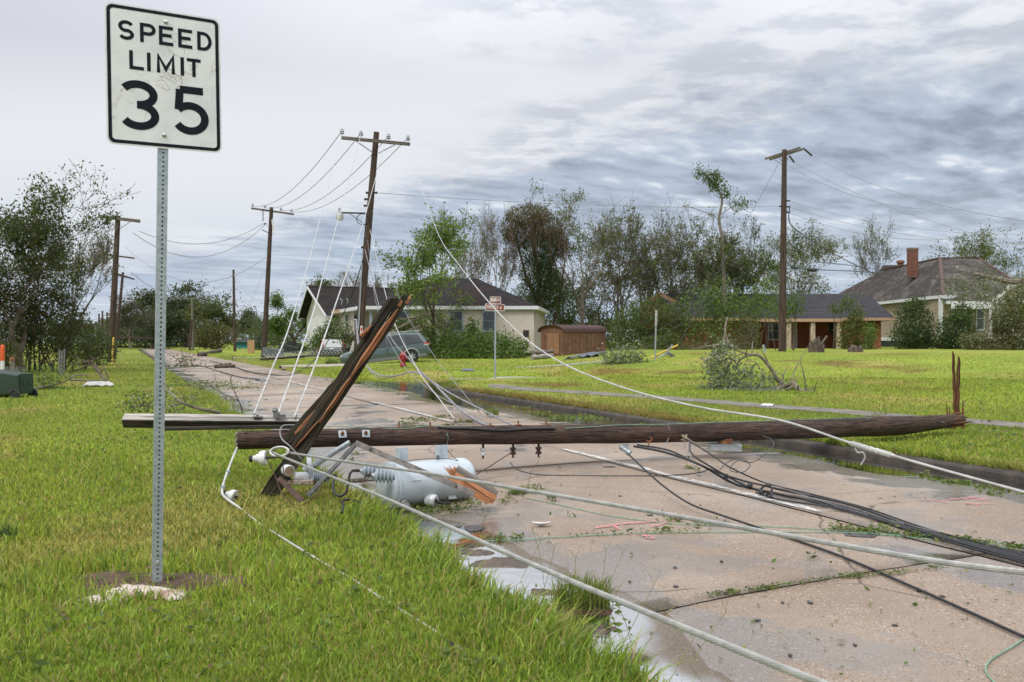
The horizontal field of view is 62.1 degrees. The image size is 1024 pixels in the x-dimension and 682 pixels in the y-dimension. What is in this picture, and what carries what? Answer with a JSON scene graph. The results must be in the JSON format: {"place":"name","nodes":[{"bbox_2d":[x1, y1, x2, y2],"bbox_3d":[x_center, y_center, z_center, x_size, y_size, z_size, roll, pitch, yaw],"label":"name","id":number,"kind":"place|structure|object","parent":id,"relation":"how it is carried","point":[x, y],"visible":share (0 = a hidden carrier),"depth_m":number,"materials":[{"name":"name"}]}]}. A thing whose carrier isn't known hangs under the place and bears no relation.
{"place":"outdoors","nodes":[
{"label":"outdoors","id":0,"kind":"place"},
{"bbox_2d":[0,342,1023,681],"bbox_3d":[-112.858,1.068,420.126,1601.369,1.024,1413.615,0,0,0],"label":"ground","id":1,"kind":"structure","parent":0,"point":[806,358],"depth_m":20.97,"materials":[{"name":"plant"}]},
{"bbox_2d":[0,369,37,397],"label":"wheelie bin","id":2,"kind":"object","parent":1,"relation":"on","point":[14,384],"visible":0.86,"depth_m":20.48,"materials":[{"name":"green plastic"}]},
{"bbox_2d":[0,246,111,371],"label":"undergrowth","id":3,"kind":"object","parent":1,"relation":"on","point":[32,313],"visible":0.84,"depth_m":37.64,"materials":[{"name":"green plant"}]},
{"bbox_2d":[22,344,107,389],"bbox_3d":[-12.864,0.742,24.375,2.429,1.293,1.807,0,0,-31],"label":"fallen branch","id":4,"kind":"object","parent":1,"relation":"on","point":[43,382],"visible":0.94,"depth_m":24.17,"materials":[{"name":"green plant"}]},
{"bbox_2d":[0,159,139,371],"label":"roadside tree","id":5,"kind":"object","parent":1,"relation":"on","point":[38,231],"visible":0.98,"depth_m":35.33,"materials":[{"name":"green plant"}]},
{"bbox_2d":[48,345,108,380],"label":"fallen branch","id":6,"kind":"object","parent":1,"relation":"on","point":[96,367],"visible":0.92,"depth_m":30.30,"materials":[{"name":"green plant"}]},
{"bbox_2d":[30,209,128,368],"bbox_3d":[-21.007,-2.728,41.441,4.360,8.322,5.927,0,0,-43],"label":"roadside tree","id":7,"kind":"object","parent":1,"relation":"on","point":[96,252],"visible":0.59,"depth_m":40.78,"materials":[{"name":"green plant"}]},
{"bbox_2d":[45,307,123,365],"bbox_3d":[-24.112,-0.397,47.493,4.047,3.671,4.686,0,0,-32],"label":"shrub","id":8,"kind":"object","parent":1,"relation":"on","point":[103,352],"visible":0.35,"depth_m":46.98,"materials":[{"name":"green plant"}]},
{"bbox_2d":[111,272,125,358],"bbox_3d":[-29.553,-1.758,64.000,1.301,6.854,0.260,0,0,0],"label":"utility pole","id":9,"kind":"object","parent":1,"relation":"on","point":[119,307],"visible":0.6,"depth_m":63.92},
{"bbox_2d":[98,215,152,362],"bbox_3d":[-25.478,-3.194,55.382,3.845,9.720,3.376,0,0,0],"label":"utility pole","id":10,"kind":"object","parent":1,"relation":"on","point":[113,306],"visible":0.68,"depth_m":53.86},
{"bbox_2d":[103,293,154,348],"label":"brush tree","id":11,"kind":"object","parent":1,"relation":"on","point":[125,320],"visible":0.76,"depth_m":139.91,"materials":[{"name":"green plant"}]},
{"bbox_2d":[77,584,186,604],"bbox_3d":[-2.006,1.346,4.560,0.577,0.041,0.351,0,0,0],"label":"concrete footing","id":12,"kind":"object","parent":1,"relation":"on","point":[165,592],"visible":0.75,"depth_m":4.52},
{"bbox_2d":[119,286,188,348],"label":"oak tree","id":13,"kind":"object","parent":1,"relation":"on","point":[148,295],"visible":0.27,"depth_m":151.95,"materials":[{"name":"green plant"}]},
{"bbox_2d":[88,301,228,348],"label":"treeline","id":14,"kind":"object","parent":1,"relation":"on","point":[168,344],"visible":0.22,"depth_m":165.22,"materials":[{"name":"green plant"}]},
{"bbox_2d":[57,571,262,600],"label":"bare soil","id":15,"kind":"structure","parent":1,"relation":"on","point":[176,582],"depth_m":4.77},
{"bbox_2d":[104,2,221,582],"bbox_3d":[-1.938,-0.174,4.738,0.607,3.316,0.096,0,0,-28],"label":"speed limit sign","id":16,"kind":"object","parent":15,"relation":"on","point":[163,79],"visible":0.94,"depth_m":4.71,"materials":[{"name":"metal"}]},
{"bbox_2d":[115,384,220,413],"bbox_3d":[-6.100,1.063,15.064,1.660,0.602,1.165,0,0,21],"label":"fallen branch","id":17,"kind":"object","parent":1,"relation":"on","point":[175,398],"visible":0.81,"depth_m":14.99,"materials":[{"name":"green plant"}]},
{"bbox_2d":[128,275,243,347],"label":"oak tree","id":18,"kind":"object","parent":1,"relation":"on","point":[173,308],"visible":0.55,"depth_m":147.51,"materials":[{"name":"green plant"}]},
{"bbox_2d":[176,293,245,346],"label":"young tree","id":19,"kind":"object","parent":1,"relation":"on","point":[213,311],"visible":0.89,"depth_m":119.67,"materials":[{"name":"green plant"}]},
{"bbox_2d":[184,317,244,349],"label":"shrub","id":20,"kind":"object","parent":1,"relation":"on","point":[203,336],"visible":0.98,"depth_m":117.48,"materials":[{"name":"green plant"}]},
{"bbox_2d":[236,306,268,336],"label":"tree","id":21,"kind":"object","parent":1,"relation":"on","point":[248,317],"visible":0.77,"depth_m":169.81,"materials":[{"name":"green plant"}]},
{"bbox_2d":[239,315,290,349],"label":"shrub","id":22,"kind":"object","parent":1,"relation":"on","point":[256,338],"visible":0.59,"depth_m":104.21,"materials":[{"name":"green plant"}]},
{"bbox_2d":[251,204,293,356],"bbox_3d":[-16.899,-4.109,60.013,2.953,11.183,0.935,0,0,-16],"label":"utility pole","id":23,"kind":"object","parent":1,"relation":"on","point":[267,292],"visible":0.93,"depth_m":59.87,"materials":[{"name":"brown wood"}]},
{"bbox_2d":[268,288,306,341],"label":"leafy tree","id":24,"kind":"object","parent":1,"relation":"on","point":[277,324],"visible":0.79,"depth_m":82.94,"materials":[{"name":"green plant"}]},
{"bbox_2d":[260,349,344,359],"bbox_3d":[-13.056,0.831,53.630,0.710,0.624,7.698,0,0,28],"label":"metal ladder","id":25,"kind":"object","parent":1,"relation":"on","point":[294,356],"visible":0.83,"depth_m":53.25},
{"bbox_2d":[0,317,639,344],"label":"distant woods","id":26,"kind":"object","parent":1,"relation":"on","point":[296,330],"visible":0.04,"depth_m":227.15,"materials":[{"name":"green plant"}]},
{"bbox_2d":[298,312,347,354],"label":"shrub","id":27,"kind":"object","parent":1,"relation":"on","point":[315,341],"visible":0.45,"depth_m":65.87,"materials":[{"name":"green plant"}]},
{"bbox_2d":[321,331,354,351],"bbox_3d":[-12.251,0.198,64.417,2.000,1.870,5.585,0,0,18],"label":"pickup truck","id":28,"kind":"object","parent":1,"relation":"on","point":[330,344],"visible":0.31,"depth_m":62.04,"materials":[{"name":"white paint"}]},
{"bbox_2d":[221,447,462,649],"bbox_3d":[-1.509,1.175,5.756,0.293,0.386,4.774,0,0,-29],"label":"ground wire","id":29,"kind":"object","parent":1,"relation":"on","point":[235,504],"visible":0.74,"depth_m":6.32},
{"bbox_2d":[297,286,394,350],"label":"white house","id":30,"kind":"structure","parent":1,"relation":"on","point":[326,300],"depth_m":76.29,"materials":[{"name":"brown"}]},
{"bbox_2d":[329,320,365,352],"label":"shrub","id":31,"kind":"object","parent":1,"relation":"on","point":[347,337],"visible":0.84,"depth_m":57.77,"materials":[{"name":"green plant"}]},
{"bbox_2d":[336,129,409,365],"bbox_3d":[-5.630,-3.455,34.197,3.015,10.055,0.985,0,0,0],"label":"utility pole","id":32,"kind":"object","parent":1,"relation":"on","point":[362,296],"visible":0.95,"depth_m":34.37,"materials":[{"name":"brown wood"}]},
{"bbox_2d":[365,250,513,424],"bbox_3d":[-2.886,-1.263,22.642,0.140,4.861,24.109,0,0,-15],"label":"loose wire","id":33,"kind":"object","parent":32,"relation":"attached to","point":[433,381],"visible":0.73,"depth_m":16.35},
{"bbox_2d":[339,330,430,363],"bbox_3d":[-7.261,0.483,48.133,5.010,1.835,2.220,-6,2,-14],"label":"estate car","id":34,"kind":"object","parent":1,"relation":"on","point":[416,345],"visible":0.41,"depth_m":47.48,"materials":[{"name":"grey paint"}]},
{"bbox_2d":[380,315,441,357],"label":"fallen foliage","id":35,"kind":"object","parent":1,"relation":"on","point":[398,323],"visible":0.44,"depth_m":55.48,"materials":[{"name":"green plant"}]},
{"bbox_2d":[370,202,486,348],"bbox_3d":[-4.701,-4.160,55.345,7.125,10.722,8.531,0,0,43],"label":"snapped tree","id":36,"kind":"object","parent":1,"relation":"on","point":[448,238],"visible":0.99,"depth_m":54.79,"materials":[{"name":"green plant"}]},
{"bbox_2d":[319,272,549,356],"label":"cream house","id":37,"kind":"structure","parent":1,"relation":"on","point":[524,317],"depth_m":60.43,"materials":[{"name":"paint"}]},
{"bbox_2d":[481,311,494,331],"bbox_3d":[-1.633,-1.397,60.169,1.102,1.516,0.149,0,0,0],"label":"window","id":38,"kind":"structure","parent":37,"relation":"in","point":[487,316],"depth_m":60.21,"materials":[{"name":"grey glass"}]},
{"bbox_2d":[405,283,478,346],"bbox_3d":[-5.269,-1.481,57.833,4.822,5.381,4.890,0,0,44],"label":"hanging bough","id":39,"kind":"object","parent":1,"relation":"on","point":[440,317],"visible":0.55,"depth_m":58.22,"materials":[{"name":"green plant"}]},
{"bbox_2d":[443,206,496,280],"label":"woodland tree","id":40,"kind":"object","parent":1,"relation":"on","point":[477,258],"visible":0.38,"depth_m":77.14,"materials":[{"name":"green plant"}]},
{"bbox_2d":[424,315,531,358],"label":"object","id":41,"kind":"object","parent":1,"relation":"on","point":[457,346],"visible":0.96,"depth_m":55.29,"materials":[{"name":"green plant"}]},
{"bbox_2d":[454,193,526,290],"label":"woodland tree","id":42,"kind":"object","parent":1,"relation":"on","point":[506,269],"visible":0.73,"depth_m":75.01,"materials":[{"name":"green plant"}]},
{"bbox_2d":[485,297,504,378],"bbox_3d":[-0.637,0.004,31.478,0.720,3.296,0.110,0,0,0],"label":"street name sign","id":43,"kind":"object","parent":1,"relation":"on","point":[495,302],"visible":0.93,"depth_m":31.47,"materials":[{"name":"metal"}]},
{"bbox_2d":[498,201,576,324],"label":"vine covered tree","id":44,"kind":"object","parent":1,"relation":"on","point":[532,238],"visible":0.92,"depth_m":71.40,"materials":[{"name":"green plant"}]},
{"bbox_2d":[121,295,972,502],"bbox_3d":[1.719,0.512,8.806,10.718,1.810,2.572,0,0,-20],"label":"fallen utility pole","id":45,"kind":"object","parent":1,"relation":"on","point":[305,433],"visible":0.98,"depth_m":8.49,"materials":[{"name":"brown wood"}]},
{"bbox_2d":[253,133,341,414],"bbox_3d":[-4.656,-3.743,20.920,0.115,8.917,25.708,0,0,-10],"label":"power wire","id":46,"kind":"object","parent":45,"relation":"attached to","point":[256,407],"visible":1,"depth_m":11.95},
{"bbox_2d":[281,464,336,484],"bbox_3d":[-1.743,1.164,7.317,0.512,0.196,0.145,0,0,6],"label":"fuse cutout","id":47,"kind":"object","parent":45,"relation":"attached to","point":[301,478],"visible":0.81,"depth_m":7.30,"materials":[{"name":"white ceramic"}]},
{"bbox_2d":[278,136,360,411],"bbox_3d":[-4.181,-3.740,20.993,0.136,8.941,25.878,0,0,-8],"label":"power wire","id":48,"kind":"object","parent":45,"relation":"attached to","point":[280,407],"visible":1,"depth_m":11.84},
{"bbox_2d":[293,144,384,418],"bbox_3d":[-3.591,-3.585,21.100,0.059,8.669,25.977,0,0,-7],"label":"power wire","id":49,"kind":"object","parent":45,"relation":"attached to","point":[296,411],"visible":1,"depth_m":11.23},
{"bbox_2d":[438,426,554,430],"bbox_3d":[-0.143,0.914,8.943,1.313,0.084,0.052,0,0,-21],"label":"pole cable","id":50,"kind":"object","parent":45,"relation":"on","point":[489,429],"visible":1,"depth_m":8.91,"materials":[{"name":"black rubber"}]},
{"bbox_2d":[267,450,828,681],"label":"strand cable","id":51,"kind":"object","parent":45,"relation":"attached to","point":[778,666],"visible":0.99,"depth_m":2.68,"materials":[{"name":"metal"}]},
{"bbox_2d":[285,451,1023,575],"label":"strand cable","id":52,"kind":"object","parent":45,"relation":"attached to","point":[982,567],"visible":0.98,"depth_m":3.40,"materials":[{"name":"metal"}]},
{"bbox_2d":[410,144,1023,492],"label":"power wire","id":53,"kind":"object","parent":45,"relation":"attached to","point":[916,462],"visible":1,"depth_m":4.54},
{"bbox_2d":[848,441,894,464],"bbox_3d":[1.681,0.531,3.975,0.216,0.112,0.029,0,0,45],"label":"wire splice","id":54,"kind":"object","parent":53,"relation":"attached to","point":[854,444],"visible":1,"depth_m":3.98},
{"bbox_2d":[511,264,604,324],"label":"woodland tree","id":55,"kind":"object","parent":1,"relation":"on","point":[571,319],"visible":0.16,"depth_m":84.55,"materials":[{"name":"green plant"}]},
{"bbox_2d":[523,214,602,324],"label":"woodland tree","id":56,"kind":"object","parent":1,"relation":"on","point":[586,263],"visible":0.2,"depth_m":80.86,"materials":[{"name":"green plant"}]},
{"bbox_2d":[537,324,606,355],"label":"garden shed","id":57,"kind":"structure","parent":1,"relation":"on","point":[560,340],"depth_m":56.21,"materials":[{"name":"brown"}]},
{"bbox_2d":[524,177,649,324],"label":"woodland tree","id":58,"kind":"object","parent":1,"relation":"on","point":[602,247],"visible":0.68,"depth_m":74.60,"materials":[{"name":"green plant"}]},
{"bbox_2d":[564,255,645,326],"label":"woodland tree","id":59,"kind":"object","parent":1,"relation":"on","point":[597,315],"visible":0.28,"depth_m":83.72,"materials":[{"name":"green plant"}]},
{"bbox_2d":[489,258,727,345],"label":"undergrowth","id":60,"kind":"object","parent":1,"relation":"on","point":[600,307],"visible":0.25,"depth_m":79.56,"materials":[{"name":"green plant"}]},
{"bbox_2d":[572,203,662,338],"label":"woodland tree","id":61,"kind":"object","parent":1,"relation":"on","point":[609,273],"visible":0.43,"depth_m":76.96,"materials":[{"name":"green plant"}]},
{"bbox_2d":[595,336,653,364],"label":"fallen branch","id":62,"kind":"object","parent":1,"relation":"on","point":[616,357],"visible":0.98,"depth_m":36.88,"materials":[{"name":"green plant"}]},
{"bbox_2d":[606,286,700,349],"bbox_3d":[9.531,-1.688,59.476,6.712,4.842,6.676,0,0,39],"label":"brush","id":63,"kind":"object","parent":1,"relation":"on","point":[639,316],"visible":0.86,"depth_m":59.68,"materials":[{"name":"green plant"}]},
{"bbox_2d":[599,193,715,342],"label":"woodland tree","id":64,"kind":"object","parent":1,"relation":"on","point":[651,266],"visible":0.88,"depth_m":71.15,"materials":[{"name":"green plant"}]},
{"bbox_2d":[633,193,714,293],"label":"woodland tree","id":65,"kind":"object","parent":1,"relation":"on","point":[672,245],"visible":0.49,"depth_m":74.09,"materials":[{"name":"green plant"}]},
{"bbox_2d":[671,206,743,293],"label":"woodland tree","id":66,"kind":"object","parent":1,"relation":"on","point":[707,240],"visible":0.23,"depth_m":74.96,"materials":[{"name":"green plant"}]},
{"bbox_2d":[652,315,766,349],"bbox_3d":[13.109,-0.563,57.067,8.126,2.465,4.555,0,0,0],"label":"brush","id":67,"kind":"object","parent":1,"relation":"on","point":[749,340],"visible":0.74,"depth_m":57.27,"materials":[{"name":"green plant"}]},
{"bbox_2d":[678,161,776,307],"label":"snapped tree","id":68,"kind":"object","parent":1,"relation":"on","point":[714,185],"visible":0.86,"depth_m":67.97,"materials":[{"name":"green plant"}]},
{"bbox_2d":[676,270,786,348],"bbox_3d":[15.420,-2.276,59.862,7.800,5.875,5.966,0,0,0],"label":"brush","id":69,"kind":"object","parent":1,"relation":"on","point":[717,313],"visible":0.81,"depth_m":60.17,"materials":[{"name":"green plant"}]},
{"bbox_2d":[445,385,1023,484],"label":"kerb","id":70,"kind":"structure","parent":1,"relation":"on","point":[1003,474],"depth_m":10.72,"materials":[{"name":"concrete"}]},
{"bbox_2d":[703,231,787,298],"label":"woodland tree","id":71,"kind":"object","parent":1,"relation":"on","point":[749,270],"visible":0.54,"depth_m":68.58,"materials":[{"name":"green plant"}]},
{"bbox_2d":[720,214,774,293],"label":"woodland tree","id":72,"kind":"object","parent":1,"relation":"on","point":[754,233],"visible":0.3,"depth_m":71.06,"materials":[{"name":"green plant"}]},
{"bbox_2d":[688,333,817,391],"bbox_3d":[6.300,0.647,22.136,3.320,1.746,2.175,0,0,21],"label":"fallen branch","id":73,"kind":"object","parent":1,"relation":"on","point":[718,361],"visible":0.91,"depth_m":22.37,"materials":[{"name":"green plant"}]},
{"bbox_2d":[640,292,894,348],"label":"brick house","id":74,"kind":"structure","parent":1,"relation":"on","point":[814,322],"depth_m":68.07,"materials":[{"name":"brown"}]},
{"bbox_2d":[756,290,809,349],"bbox_3d":[16.682,-1.305,52.128,3.402,3.904,2.604,0,0,0],"label":"shrub","id":75,"kind":"object","parent":1,"relation":"on","point":[788,302],"visible":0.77,"depth_m":51.93,"materials":[{"name":"green plant"}]},
{"bbox_2d":[765,147,812,350],"bbox_3d":[15.489,-4.995,47.279,3.250,11.747,0.636,0,0,-17],"label":"utility pole","id":76,"kind":"object","parent":1,"relation":"on","point":[784,153],"visible":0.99,"depth_m":46.87,"materials":[{"name":"wood"}]},
{"bbox_2d":[752,260,835,293],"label":"brush","id":77,"kind":"object","parent":1,"relation":"on","point":[802,284],"visible":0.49,"depth_m":89.56,"materials":[{"name":"green plant"}]},
{"bbox_2d":[762,217,854,293],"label":"half bare tree","id":78,"kind":"object","parent":1,"relation":"on","point":[818,254],"visible":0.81,"depth_m":81.52,"materials":[{"name":"green plant"}]},
{"bbox_2d":[826,294,876,348],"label":"leaning shrub","id":79,"kind":"object","parent":1,"relation":"on","point":[854,318],"visible":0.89,"depth_m":59.87,"materials":[{"name":"green plant"}]},
{"bbox_2d":[858,319,880,348],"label":"shrub","id":80,"kind":"object","parent":1,"relation":"on","point":[869,345],"visible":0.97,"depth_m":58.87,"materials":[{"name":"green plant"}]},
{"bbox_2d":[843,209,901,279],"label":"bare tree","id":81,"kind":"object","parent":1,"relation":"on","point":[861,260],"visible":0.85,"depth_m":95.40,"materials":[{"name":"grey plant"}]},
{"bbox_2d":[886,289,942,348],"bbox_3d":[29.086,-1.604,61.458,3.662,4.536,4.538,0,0,30],"label":"round shrub","id":82,"kind":"object","parent":1,"relation":"on","point":[913,335],"visible":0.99,"depth_m":61.31,"materials":[{"name":"green plant"}]},
{"bbox_2d":[839,248,1022,347],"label":"tan house","id":83,"kind":"structure","parent":1,"relation":"on","point":[884,293],"depth_m":79.72,"materials":[{"name":"stone"}]},
{"bbox_2d":[946,351,963,429],"bbox_3d":[6.388,0.720,12.280,0.261,1.145,0.101,0,0,0],"label":"broken pole stump","id":84,"kind":"object","parent":1,"relation":"on","point":[956,391],"visible":0.7,"depth_m":12.28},
{"bbox_2d":[927,299,987,348],"bbox_3d":[31.468,-1.178,60.213,3.930,3.665,4.035,0,0,0],"label":"round shrub","id":85,"kind":"object","parent":1,"relation":"on","point":[946,336],"visible":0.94,"depth_m":59.77,"materials":[{"name":"green plant"}]},
{"bbox_2d":[922,219,1023,298],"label":"round tree","id":86,"kind":"object","parent":1,"relation":"on","point":[982,250],"visible":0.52,"depth_m":92.79,"materials":[{"name":"green plant"}]},
{"bbox_2d":[936,259,1023,337],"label":"fallen tree","id":87,"kind":"object","parent":1,"relation":"on","point":[993,278],"visible":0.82,"depth_m":60.07,"materials":[{"name":"green plant"}]},
{"bbox_2d":[953,281,1023,349],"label":"collapsed crown","id":88,"kind":"object","parent":1,"relation":"on","point":[1005,338],"visible":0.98,"depth_m":54.92,"materials":[{"name":"green plant"}]},
{"bbox_2d":[0,0,1023,341],"label":"sky","id":89,"kind":"structure","parent":0,"point":[616,99],"materials":[{"name":"grey"}]},
{"bbox_2d":[138,346,1023,681],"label":"road","id":90,"kind":"structure","parent":0,"point":[882,651],"depth_m":5.88,"materials":[{"name":"concrete"}]},
{"bbox_2d":[361,377,462,391],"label":"water","id":91,"kind":"structure","parent":90,"relation":"on","point":[412,382],"depth_m":29.54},
{"bbox_2d":[354,445,475,510],"bbox_3d":[-0.834,1.219,7.302,1.162,0.596,0.583,0,0,-42],"label":"transformer","id":92,"kind":"object","parent":90,"relation":"on","point":[405,487],"visible":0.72,"depth_m":7.23,"materials":[{"name":"paint"}]},
{"bbox_2d":[444,466,498,503],"bbox_3d":[-0.337,1.182,7.008,0.459,0.307,0.089,0,0,6],"label":"broken wood piece","id":93,"kind":"object","parent":92,"relation":"on","point":[486,493],"visible":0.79,"depth_m":6.99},
{"bbox_2d":[356,319,488,425],"bbox_3d":[-2.994,0.234,21.995,0.490,2.154,22.846,0,0,-17],"label":"loose wire","id":94,"kind":"object","parent":90,"relation":"on","point":[461,410],"visible":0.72,"depth_m":18.05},
{"bbox_2d":[196,388,701,681],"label":"water","id":95,"kind":"structure","parent":90,"relation":"on","point":[512,575],"depth_m":4.90,"materials":[{"name":"liquid"}]},
{"bbox_2d":[539,567,622,613],"bbox_3d":[0.351,1.330,4.498,0.421,0.236,0.411,0,0,-40],"label":"grass clump","id":96,"kind":"object","parent":95,"relation":"on","point":[599,603],"visible":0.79,"depth_m":4.46,"materials":[{"name":"plant"}]},
{"bbox_2d":[0,359,1023,677],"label":"leaf litter","id":97,"kind":"object","parent":90,"relation":"on","point":[670,519],"visible":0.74,"depth_m":6.01,"materials":[{"name":"plant"}]},
{"bbox_2d":[464,549,651,663],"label":"mud","id":98,"kind":"structure","parent":90,"relation":"on","point":[506,561],"depth_m":5.36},
{"bbox_2d":[493,522,727,679],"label":"grass stalks","id":99,"kind":"object","parent":98,"relation":"on","point":[616,592],"depth_m":3.94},
{"bbox_2d":[331,377,1023,495],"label":"water","id":100,"kind":"structure","parent":90,"relation":"on","point":[877,467],"depth_m":10.93,"materials":[{"name":"liquid"}]},
{"bbox_2d":[429,528,1023,549],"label":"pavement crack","id":101,"kind":"object","parent":90,"relation":"on","point":[698,532],"visible":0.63,"depth_m":6.10,"materials":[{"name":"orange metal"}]},
{"bbox_2d":[525,497,1006,543],"bbox_3d":[1.680,1.382,6.444,3.802,0.025,0.480,0,0,28],"label":"green wire","id":102,"kind":"object","parent":90,"relation":"on","point":[715,525],"visible":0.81,"depth_m":6.37,"materials":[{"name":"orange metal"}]},
{"bbox_2d":[627,453,1023,637],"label":"black cable","id":103,"kind":"object","parent":90,"relation":"on","point":[902,582],"visible":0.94,"depth_m":5.11,"materials":[{"name":"rubber"}]},
{"bbox_2d":[633,445,1023,558],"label":"black cable","id":104,"kind":"object","parent":90,"relation":"on","point":[756,489],"visible":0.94,"depth_m":7.31,"materials":[{"name":"rubber"}]},
{"bbox_2d":[637,444,1023,556],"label":"black cable","id":105,"kind":"object","parent":90,"relation":"on","point":[855,506],"visible":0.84,"depth_m":7.15,"materials":[{"name":"rubber"}]},
{"bbox_2d":[686,438,1023,554],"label":"black cable","id":106,"kind":"object","parent":90,"relation":"on","point":[859,506],"visible":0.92,"depth_m":6.87,"materials":[{"name":"rubber"}]},
{"bbox_2d":[689,439,1023,560],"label":"black cable","id":107,"kind":"object","parent":90,"relation":"on","point":[886,522],"visible":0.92,"depth_m":6.58,"materials":[{"name":"rubber"}]},
{"bbox_2d":[755,492,1023,563],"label":"black cable","id":108,"kind":"object","parent":90,"relation":"on","point":[979,550],"visible":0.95,"depth_m":5.89,"materials":[{"name":"rubber"}]},
{"bbox_2d":[488,384,1023,428],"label":"pavement","id":109,"kind":"structure","parent":0,"point":[825,410],"depth_m":16.74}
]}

